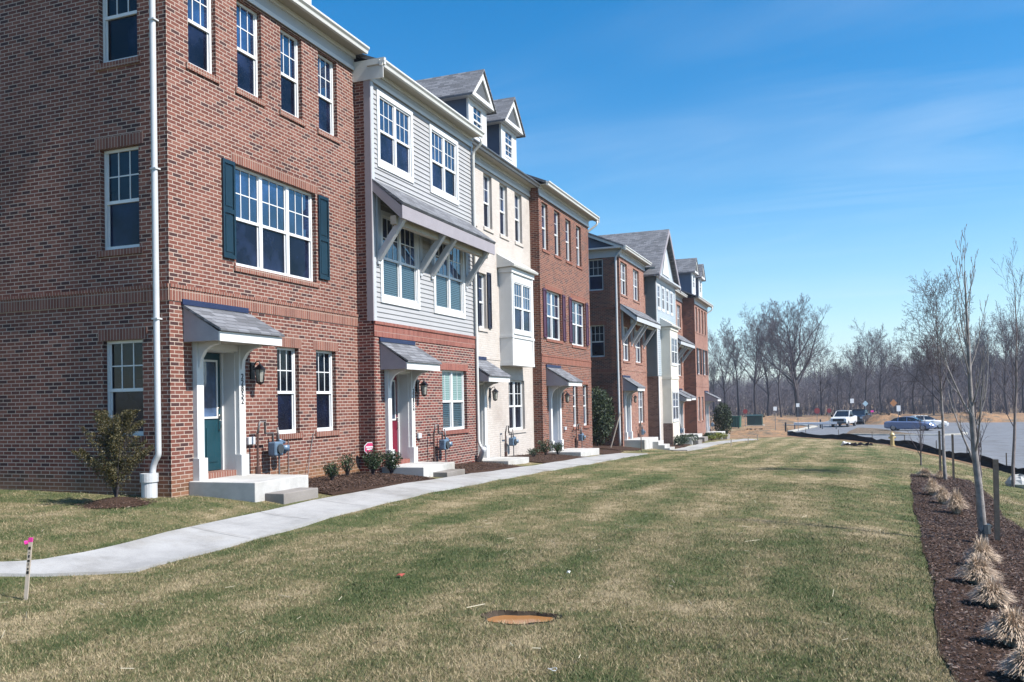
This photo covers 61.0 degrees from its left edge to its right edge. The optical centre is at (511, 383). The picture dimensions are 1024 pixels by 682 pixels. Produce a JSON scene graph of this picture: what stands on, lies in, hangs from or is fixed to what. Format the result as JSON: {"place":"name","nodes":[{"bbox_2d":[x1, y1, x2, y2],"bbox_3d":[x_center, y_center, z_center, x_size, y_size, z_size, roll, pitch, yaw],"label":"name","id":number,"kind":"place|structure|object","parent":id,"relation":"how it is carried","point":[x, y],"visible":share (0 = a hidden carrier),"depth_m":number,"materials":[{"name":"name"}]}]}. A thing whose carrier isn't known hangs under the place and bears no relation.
{"place":"outdoors","nodes":[
{"label":"outdoors","id":0,"kind":"place"},
{"bbox_2d":[0,453,647,576],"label":"sidewalk","id":1,"kind":"structure","parent":0,"point":[145,553],"depth_m":12.03,"materials":[{"name":"concrete"}]},
{"bbox_2d":[0,412,1023,681],"bbox_3d":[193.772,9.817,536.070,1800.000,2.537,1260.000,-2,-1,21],"label":"ground","id":2,"kind":"structure","parent":0,"point":[744,472],"depth_m":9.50,"materials":[{"name":"green plant"}]},
{"bbox_2d":[24,537,32,599],"bbox_3d":[-4.690,1.843,8.399,0.101,0.700,0.046,-1,-1,-1],"label":"survey stake","id":3,"kind":"object","parent":2,"relation":"on","point":[29,542],"visible":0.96,"depth_m":8.41,"materials":[{"name":"brown wood"}]},
{"bbox_2d":[82,497,148,508],"bbox_3d":[-6.131,1.804,13.400,1.060,0.120,0.990,-2,-1,21],"label":"mulch ring","id":4,"kind":"object","parent":2,"relation":"on","point":[115,501],"visible":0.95,"depth_m":13.14,"materials":[{"name":"brown wood"}]},
{"bbox_2d":[71,409,154,496],"bbox_3d":[-6.150,1.101,13.404,1.097,1.413,1.233,-2,-1,21],"label":"shrub","id":5,"kind":"object","parent":4,"relation":"on","point":[113,433],"visible":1,"depth_m":13.34,"materials":[{"name":"green plant"}]},
{"bbox_2d":[0,0,369,503],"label":"townhouse","id":6,"kind":"structure","parent":2,"relation":"on","point":[178,257],"depth_m":15.47,"materials":[{"name":"brick"}]},
{"bbox_2d":[94,0,140,70],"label":"window","id":7,"kind":"structure","parent":6,"relation":"in","point":[119,16],"depth_m":15.00,"materials":[{"name":"glass"}]},
{"bbox_2d":[95,131,142,257],"bbox_3d":[-6.673,-3.211,14.858,1.050,2.055,0.185,-2,-1,21],"label":"window","id":8,"kind":"structure","parent":6,"relation":"in","point":[121,166],"depth_m":14.93,"materials":[{"name":"glass"}]},
{"bbox_2d":[98,327,146,441],"bbox_3d":[-6.580,0.026,14.780,1.070,1.935,0.185,-2,-1,21],"label":"window","id":9,"kind":"structure","parent":6,"relation":"in","point":[125,357],"depth_m":14.85,"materials":[{"name":"glass"}]},
{"bbox_2d":[185,0,219,83],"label":"window","id":10,"kind":"structure","parent":6,"relation":"in","point":[199,62],"depth_m":15.44,"materials":[{"name":"glass"}]},
{"bbox_2d":[203,353,221,470],"bbox_3d":[-5.487,0.503,15.547,0.120,2.120,0.840,-2,-1,21],"label":"door","id":11,"kind":"structure","parent":6,"relation":"in","point":[212,421],"depth_m":15.72,"materials":[{"name":"teal paint"}]},
{"bbox_2d":[235,1,265,106],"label":"window","id":12,"kind":"structure","parent":6,"relation":"in","point":[247,71],"depth_m":16.66,"materials":[{"name":"glass"}]},
{"bbox_2d":[231,151,319,287],"bbox_3d":[-4.692,-3.156,17.272,0.185,2.205,2.820,-2,-1,21],"label":"window","id":13,"kind":"structure","parent":6,"relation":"in","point":[274,218],"depth_m":17.26,"materials":[{"name":"glass"}]},
{"bbox_2d":[276,337,302,439],"bbox_3d":[-4.536,0.091,17.443,0.185,2.035,0.930,-2,-1,21],"label":"window","id":14,"kind":"structure","parent":6,"relation":"in","point":[285,356],"depth_m":17.55,"materials":[{"name":"glass"}]},
{"bbox_2d":[279,29,305,126],"bbox_3d":[-4.572,-6.288,17.818,0.185,1.825,0.870,-2,-1,21],"label":"window","id":15,"kind":"structure","parent":6,"relation":"in","point":[288,44],"depth_m":17.93,"materials":[{"name":"glass"}]},
{"bbox_2d":[313,340,339,436],"bbox_3d":[-4.049,0.107,18.718,0.185,2.035,0.960,-2,-1,21],"label":"window","id":16,"kind":"structure","parent":6,"relation":"in","point":[323,358],"depth_m":18.82,"materials":[{"name":"glass"}]},
{"bbox_2d":[317,54,340,143],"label":"window","id":17,"kind":"structure","parent":6,"relation":"in","point":[325,67],"depth_m":19.19,"materials":[{"name":"glass"}]},
{"bbox_2d":[308,472,434,495],"bbox_3d":[-3.258,2.020,17.797,1.920,0.239,4.270,-2,-1,21],"label":"mulch bed","id":18,"kind":"object","parent":2,"relation":"on","point":[343,491],"visible":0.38,"depth_m":17.12,"materials":[{"name":"brown wood"}]},
{"bbox_2d":[323,462,339,480],"bbox_3d":[-3.647,1.789,17.538,0.394,0.435,0.372,-2,-1,21],"label":"shrub","id":19,"kind":"object","parent":18,"relation":"on","point":[328,470],"visible":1,"depth_m":17.50,"materials":[{"name":"green plant"}]},
{"bbox_2d":[337,453,355,475],"bbox_3d":[-3.553,1.761,18.726,0.420,0.551,0.405,-2,-1,21],"label":"shrub","id":20,"kind":"object","parent":18,"relation":"on","point":[347,464],"visible":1,"depth_m":18.71,"materials":[{"name":"green plant"}]},
{"bbox_2d":[362,449,383,473],"bbox_3d":[-3.086,1.740,19.244,0.503,0.653,0.524,-1,-1,1],"label":"shrub","id":21,"kind":"object","parent":18,"relation":"on","point":[374,462],"visible":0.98,"depth_m":19.20,"materials":[{"name":"green plant"}]},
{"bbox_2d":[382,450,402,473],"bbox_3d":[-2.749,1.804,19.865,0.535,0.596,0.533,-2,-1,21],"label":"shrub","id":22,"kind":"object","parent":18,"relation":"on","point":[395,459],"visible":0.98,"depth_m":19.80,"materials":[{"name":"green plant"}]},
{"bbox_2d":[352,54,495,477],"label":"townhouse","id":23,"kind":"structure","parent":2,"relation":"on","point":[422,241],"depth_m":21.52,"materials":[{"name":"grey"}]},
{"bbox_2d":[376,89,413,183],"bbox_3d":[-2.840,-5.944,21.044,0.082,1.810,1.800,-2,-1,21],"label":"window","id":24,"kind":"structure","parent":23,"relation":"in","point":[395,150],"depth_m":21.00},
{"bbox_2d":[392,376,398,456],"bbox_3d":[-2.971,0.804,20.909,0.120,2.040,0.900,-2,-1,21],"label":"door","id":25,"kind":"structure","parent":23,"relation":"in","point":[394,389],"depth_m":21.20,"materials":[{"name":"red paint"}]},
{"bbox_2d":[380,210,420,309],"bbox_3d":[-2.730,-2.958,21.113,0.082,2.160,1.980,-2,-1,21],"label":"window","id":26,"kind":"structure","parent":23,"relation":"in","point":[399,268],"depth_m":21.11,"materials":[{"name":"white glass"}]},
{"bbox_2d":[428,123,458,205],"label":"window","id":27,"kind":"structure","parent":23,"relation":"in","point":[443,149],"depth_m":23.58,"materials":[{"name":"white glass"}]},
{"bbox_2d":[433,244,465,318],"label":"window","id":28,"kind":"structure","parent":23,"relation":"in","point":[449,282],"depth_m":23.90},
{"bbox_2d":[440,362,469,434],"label":"window","id":29,"kind":"structure","parent":23,"relation":"in","point":[452,381],"depth_m":23.92,"materials":[{"name":"glass"}]},
{"bbox_2d":[416,69,539,464],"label":"townhouse","id":30,"kind":"structure","parent":2,"relation":"on","point":[504,185],"depth_m":28.20,"materials":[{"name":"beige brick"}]},
{"bbox_2d":[478,267,488,331],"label":"window","id":31,"kind":"structure","parent":30,"relation":"in","point":[483,270],"depth_m":27.18,"materials":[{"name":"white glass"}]},
{"bbox_2d":[483,174,493,233],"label":"window","id":32,"kind":"structure","parent":30,"relation":"in","point":[486,226],"depth_m":27.80,"materials":[{"name":"white glass"}]},
{"bbox_2d":[499,184,509,240],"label":"window","id":33,"kind":"structure","parent":30,"relation":"in","point":[501,188],"depth_m":29.10,"materials":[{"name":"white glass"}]},
{"bbox_2d":[509,374,526,433],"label":"window","id":34,"kind":"structure","parent":30,"relation":"in","point":[515,387],"depth_m":29.78,"materials":[{"name":"white glass"}]},
{"bbox_2d":[514,193,523,247],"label":"window","id":35,"kind":"structure","parent":30,"relation":"in","point":[517,227],"depth_m":30.40,"materials":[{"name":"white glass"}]},
{"bbox_2d":[455,462,522,473],"bbox_3d":[-0.998,2.250,23.139,1.520,0.250,3.930,-2,-1,21],"label":"mulch bed","id":36,"kind":"object","parent":2,"relation":"on","point":[467,471],"visible":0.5,"depth_m":23.32,"materials":[{"name":"brown wood"}]},
{"bbox_2d":[1,487,1016,681],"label":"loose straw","id":37,"kind":"object","parent":2,"relation":"on","point":[444,536],"visible":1,"depth_m":8.79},
{"bbox_2d":[488,615,553,623],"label":"puddle","id":38,"kind":"object","parent":2,"relation":"on","point":[509,619],"visible":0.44,"depth_m":7.36,"materials":[{"name":"liquid"}]},
{"bbox_2d":[481,610,561,624],"bbox_3d":[0.051,1.987,7.277,0.661,0.084,0.487,-2,-1,21],"label":"hole rim","id":39,"kind":"object","parent":2,"relation":"on","point":[493,613],"visible":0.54,"depth_m":7.47,"materials":[{"name":"soil"}]},
{"bbox_2d":[509,453,582,463],"bbox_3d":[1.019,2.476,28.966,1.920,0.269,4.700,-2,-1,21],"label":"mulch bed","id":40,"kind":"object","parent":2,"relation":"on","point":[546,460],"visible":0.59,"depth_m":28.50,"materials":[{"name":"brown wood"}]},
{"bbox_2d":[527,174,599,456],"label":"townhouse","id":41,"kind":"structure","parent":2,"relation":"on","point":[560,219],"depth_m":33.16,"materials":[{"name":"red brick"}]},
{"bbox_2d":[542,204,549,254],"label":"window","id":42,"kind":"structure","parent":41,"relation":"in","point":[543,206],"depth_m":32.02,"materials":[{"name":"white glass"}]},
{"bbox_2d":[545,283,563,343],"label":"window","id":43,"kind":"structure","parent":41,"relation":"in","point":[553,331],"depth_m":32.74,"materials":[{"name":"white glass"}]},
{"bbox_2d":[554,211,561,259],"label":"window","id":44,"kind":"structure","parent":41,"relation":"in","point":[555,214],"depth_m":33.38,"materials":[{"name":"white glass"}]},
{"bbox_2d":[570,294,586,349],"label":"window","id":45,"kind":"structure","parent":41,"relation":"in","point":[577,311],"depth_m":35.78,"materials":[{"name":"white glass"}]},
{"bbox_2d":[593,445,640,449],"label":"mulch bed","id":46,"kind":"object","parent":2,"relation":"on","point":[615,447],"visible":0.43,"depth_m":40.37,"materials":[{"name":"brown wood"}]},
{"bbox_2d":[591,386,615,445],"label":"evergreen tree","id":47,"kind":"object","parent":46,"relation":"on","point":[599,414],"visible":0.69,"depth_m":41.58,"materials":[{"name":"green plant"}]},
{"bbox_2d":[588,233,674,449],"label":"townhouse","id":48,"kind":"structure","parent":2,"relation":"on","point":[621,321],"depth_m":44.16,"materials":[{"name":"brick"}]},
{"bbox_2d":[589,259,604,292],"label":"window","id":49,"kind":"structure","parent":48,"relation":"in","point":[595,266],"depth_m":44.28,"materials":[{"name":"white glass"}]},
{"bbox_2d":[590,321,605,358],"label":"window","id":50,"kind":"structure","parent":48,"relation":"in","point":[597,341],"depth_m":44.19,"materials":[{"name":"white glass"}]},
{"bbox_2d":[598,229,701,444],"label":"townhouse","id":51,"kind":"structure","parent":2,"relation":"on","point":[666,396],"depth_m":50.08,"materials":[{"name":"white"}]},
{"bbox_2d":[675,289,707,440],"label":"townhouse","id":52,"kind":"structure","parent":2,"relation":"on","point":[684,344],"depth_m":59.33,"materials":[{"name":"brick"}]},
{"bbox_2d":[675,258,729,438],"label":"townhouse","id":53,"kind":"structure","parent":2,"relation":"on","point":[692,278],"depth_m":61.51,"materials":[{"name":"brick"}]},
{"bbox_2d":[832,345,873,405],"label":"bare tree","id":54,"kind":"object","parent":2,"relation":"on","point":[849,385],"visible":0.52,"depth_m":170.92,"materials":[{"name":"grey plant"}]},
{"bbox_2d":[709,396,1021,416],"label":"underbrush","id":55,"kind":"object","parent":2,"relation":"on","point":[869,408],"visible":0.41,"depth_m":166.41,"materials":[{"name":"brown plant"}]},
{"bbox_2d":[709,351,1023,414],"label":"wood","id":56,"kind":"object","parent":2,"relation":"on","point":[807,387],"visible":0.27,"depth_m":192.08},
{"bbox_2d":[859,412,902,424],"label":"dirt mound","id":57,"kind":"object","parent":2,"relation":"on","point":[880,418],"visible":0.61,"depth_m":110.64,"materials":[{"name":"beige soil"}]},
{"bbox_2d":[787,428,1023,474],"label":"silt fence","id":58,"kind":"object","parent":2,"relation":"on","point":[985,461],"visible":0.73,"depth_m":48.52,"materials":[{"name":"black fabric"}]},
{"bbox_2d":[904,406,926,465],"bbox_3d":[13.546,1.808,28.896,0.757,2.217,0.716,-1,-1,-21],"label":"bare tree","id":59,"kind":"object","parent":2,"relation":"on","point":[921,444],"visible":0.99,"depth_m":28.93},
{"bbox_2d":[910,474,1023,681],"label":"mulch bed","id":60,"kind":"object","parent":2,"relation":"on","point":[978,652],"visible":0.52,"depth_m":8.04,"materials":[{"name":"brown wood"}]},
{"bbox_2d":[74,452,1023,681],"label":"mulch chips","id":61,"kind":"object","parent":60,"relation":"on","point":[929,505],"visible":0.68,"depth_m":12.70,"materials":[{"name":"brown wood"}]},
{"bbox_2d":[922,477,939,494],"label":"ornamental grass","id":62,"kind":"object","parent":60,"relation":"on","point":[931,487],"depth_m":18.35,"materials":[{"name":"plant"}]},
{"bbox_2d":[890,267,977,478],"bbox_3d":[11.110,-0.178,22.820,2.200,5.844,2.530,-2,-1,21],"label":"bare tree","id":63,"kind":"object","parent":60,"relation":"on","point":[931,345],"visible":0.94,"depth_m":22.82,"materials":[{"name":"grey plant"}]},
{"bbox_2d":[930,484,953,503],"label":"ornamental grass","id":64,"kind":"object","parent":60,"relation":"on","point":[942,495],"depth_m":16.66,"materials":[{"name":"plant"}]},
{"bbox_2d":[943,487,967,513],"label":"ornamental grass","id":65,"kind":"object","parent":60,"relation":"on","point":[956,504],"depth_m":15.23,"materials":[{"name":"plant"}]},
{"bbox_2d":[933,224,995,543],"bbox_3d":[6.234,0.138,11.945,0.703,4.627,0.976,-2,-1,37],"label":"bare tree","id":66,"kind":"object","parent":60,"relation":"on","point":[980,503],"visible":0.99,"depth_m":11.96,"materials":[{"name":"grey plant"}]},
{"bbox_2d":[952,552,1003,584],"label":"ornamental grass","id":67,"kind":"object","parent":60,"relation":"on","point":[976,569],"depth_m":8.99,"materials":[{"name":"plant"}]},
{"bbox_2d":[963,535,1001,564],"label":"ornamental grass","id":68,"kind":"object","parent":60,"relation":"on","point":[981,546],"depth_m":10.04,"materials":[{"name":"plant"}]},
{"bbox_2d":[962,574,1017,606],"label":"ornamental grass","id":69,"kind":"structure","parent":60,"relation":"on","point":[992,592],"depth_m":7.92,"materials":[{"name":"plant"}]},
{"bbox_2d":[993,459,999,540],"bbox_3d":[6.883,1.764,12.335,0.075,1.380,0.065,-2,-1,21],"label":"wooden stake","id":70,"kind":"object","parent":60,"relation":"on","point":[996,499],"visible":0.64,"depth_m":12.31,"materials":[{"name":"brown wood"}]},
{"bbox_2d":[979,601,1023,647],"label":"ornamental grass","id":71,"kind":"object","parent":60,"relation":"on","point":[1009,629],"depth_m":6.55,"materials":[{"name":"plant"}]},
{"bbox_2d":[994,639,1023,680],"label":"ornamental grass","id":72,"kind":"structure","parent":60,"relation":"on","point":[1016,665],"depth_m":5.60,"materials":[{"name":"plant"}]},
{"bbox_2d":[956,376,990,477],"bbox_3d":[13.609,1.379,25.618,1.332,3.213,1.006,0,-2,-43],"label":"bare tree","id":73,"kind":"object","parent":2,"relation":"on","point":[979,445],"visible":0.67,"depth_m":25.67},
{"bbox_2d":[981,238,1023,486],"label":"bare tree","id":74,"kind":"object","parent":2,"relation":"on","point":[1014,402],"visible":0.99,"depth_m":23.23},
{"bbox_2d":[1005,474,1023,488],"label":"rock","id":75,"kind":"object","parent":2,"relation":"on","point":[1019,480],"visible":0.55,"depth_m":23.15,"materials":[{"name":"white stone"}]},
{"bbox_2d":[311,0,1023,397],"label":"sky","id":76,"kind":"structure","parent":0,"point":[837,153],"materials":[{"name":"blue"}]},
{"bbox_2d":[671,439,756,450],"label":"sidewalk","id":77,"kind":"structure","parent":0,"point":[697,446],"depth_m":50.96,"materials":[{"name":"concrete"}]},
{"bbox_2d":[710,415,833,438],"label":"dirt","id":78,"kind":"structure","parent":0,"point":[781,426],"depth_m":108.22,"materials":[{"name":"brown soil"}]},
{"bbox_2d":[712,402,732,433],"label":"evergreen tree","id":79,"kind":"object","parent":78,"relation":"on","point":[722,414],"visible":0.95,"depth_m":66.98,"materials":[{"name":"green plant"}]},
{"bbox_2d":[707,329,745,404],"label":"bare tree","id":80,"kind":"object","parent":78,"relation":"on","point":[720,361],"visible":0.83,"depth_m":157.13,"materials":[{"name":"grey plant"}]},
{"bbox_2d":[715,318,752,415],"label":"bare tree","id":81,"kind":"object","parent":78,"relation":"on","point":[736,362],"visible":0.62,"depth_m":166.14,"materials":[{"name":"grey plant"}]},
{"bbox_2d":[715,302,785,414],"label":"bare tree","id":82,"kind":"object","parent":78,"relation":"on","point":[760,347],"visible":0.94,"depth_m":155.62,"materials":[{"name":"brown plant"}]},
{"bbox_2d":[746,414,763,425],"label":"utility box","id":83,"kind":"object","parent":78,"relation":"on","point":[755,420],"visible":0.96,"depth_m":112.55,"materials":[{"name":"metal"}]},
{"bbox_2d":[728,428,788,435],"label":"dirt mound","id":84,"kind":"object","parent":78,"relation":"on","point":[759,432],"visible":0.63,"depth_m":79.59,"materials":[{"name":"brown soil"}]},
{"bbox_2d":[734,310,784,415],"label":"bare tree","id":85,"kind":"object","parent":78,"relation":"on","point":[766,378],"visible":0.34,"depth_m":165.51,"materials":[{"name":"brown plant"}]},
{"bbox_2d":[762,326,794,416],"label":"bare tree","id":86,"kind":"object","parent":78,"relation":"on","point":[780,354],"visible":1,"depth_m":153.00,"materials":[{"name":"brown plant"}]},
{"bbox_2d":[741,294,834,416],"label":"bare tree","id":87,"kind":"object","parent":78,"relation":"on","point":[792,371],"visible":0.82,"depth_m":159.97,"materials":[{"name":"brown plant"}]},
{"bbox_2d":[797,342,837,414],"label":"bare tree","id":88,"kind":"object","parent":78,"relation":"on","point":[822,368],"visible":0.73,"depth_m":166.23,"materials":[{"name":"brown plant"}]},
{"bbox_2d":[826,353,850,409],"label":"bare tree","id":89,"kind":"object","parent":78,"relation":"on","point":[837,371],"visible":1,"depth_m":157.01,"materials":[{"name":"brown plant"}]},
{"bbox_2d":[711,392,1021,415],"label":"hill","id":90,"kind":"structure","parent":0,"point":[1011,410],"depth_m":191.62,"materials":[{"name":"brown plant"}]},
{"bbox_2d":[785,436,992,468],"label":"dirt","id":91,"kind":"structure","parent":0,"point":[902,448],"depth_m":46.36,"materials":[{"name":"brown soil"}]},
{"bbox_2d":[795,420,1023,468],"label":"road","id":92,"kind":"structure","parent":0,"point":[997,443],"depth_m":74.95,"materials":[{"name":"grey asphalt"}]},
{"bbox_2d":[830,410,856,426],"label":"parked truck","id":93,"kind":"object","parent":92,"relation":"on","point":[841,417],"visible":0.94,"depth_m":104.05,"materials":[{"name":"white paint"}]},
{"bbox_2d":[852,409,871,423],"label":"parked truck","id":94,"kind":"object","parent":92,"relation":"on","point":[863,415],"visible":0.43,"depth_m":111.86,"materials":[{"name":"paint"}]},
{"bbox_2d":[846,427,913,433],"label":"gravel island","id":95,"kind":"structure","parent":92,"relation":"on","point":[858,430],"depth_m":87.81,"materials":[{"name":"brown gravel"}]},
{"bbox_2d":[884,416,936,430],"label":"parked car","id":96,"kind":"object","parent":92,"relation":"on","point":[898,423],"visible":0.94,"depth_m":89.17,"materials":[{"name":"blue paint"}]},
{"bbox_2d":[872,412,1023,418],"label":"dirt","id":97,"kind":"structure","parent":0,"point":[1020,415],"depth_m":150.43,"materials":[{"name":"brown soil"}]},
{"bbox_2d":[838,318,894,408],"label":"bare tree","id":98,"kind":"object","parent":97,"relation":"on","point":[877,346],"visible":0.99,"depth_m":157.23,"materials":[{"name":"brown plant"}]},
{"bbox_2d":[850,328,905,412],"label":"bare tree","id":99,"kind":"object","parent":97,"relation":"on","point":[882,366],"visible":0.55,"depth_m":162.71,"materials":[{"name":"brown plant"}]},
{"bbox_2d":[884,347,912,414],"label":"bare tree","id":100,"kind":"object","parent":97,"relation":"on","point":[897,370],"visible":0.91,"depth_m":151.21,"materials":[{"name":"brown plant"}]},
{"bbox_2d":[889,339,937,413],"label":"bare tree","id":101,"kind":"object","parent":97,"relation":"on","point":[916,373],"visible":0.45,"depth_m":159.95,"materials":[{"name":"brown plant"}]},
{"bbox_2d":[911,333,941,414],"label":"bare tree","id":102,"kind":"object","parent":97,"relation":"on","point":[931,374],"visible":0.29,"depth_m":151.78,"materials":[{"name":"brown plant"}]},
{"bbox_2d":[925,331,974,411],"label":"bare tree","id":103,"kind":"object","parent":97,"relation":"on","point":[950,366],"visible":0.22,"depth_m":159.64,"materials":[{"name":"brown plant"}]},
{"bbox_2d":[954,323,1002,387],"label":"bare tree","id":104,"kind":"object","parent":97,"relation":"on","point":[976,369],"visible":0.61,"depth_m":146.09,"materials":[{"name":"brown plant"}]},
{"bbox_2d":[934,412,1023,422],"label":"dirt mound","id":105,"kind":"object","parent":97,"relation":"on","point":[988,417],"visible":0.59,"depth_m":111.72,"materials":[{"name":"beige soil"}]},
{"bbox_2d":[969,319,1009,412],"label":"bare tree","id":106,"kind":"object","parent":97,"relation":"on","point":[991,384],"visible":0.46,"depth_m":156.00,"materials":[{"name":"brown plant"}]},
{"bbox_2d":[970,303,1023,414],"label":"bare tree","id":107,"kind":"object","parent":97,"relation":"on","point":[1012,341],"visible":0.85,"depth_m":144.87,"materials":[{"name":"brown plant"}]},
{"bbox_2d":[994,314,1023,412],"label":"bare tree","id":108,"kind":"object","parent":97,"relation":"on","point":[1014,357],"visible":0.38,"depth_m":154.41,"materials":[{"name":"brown plant"}]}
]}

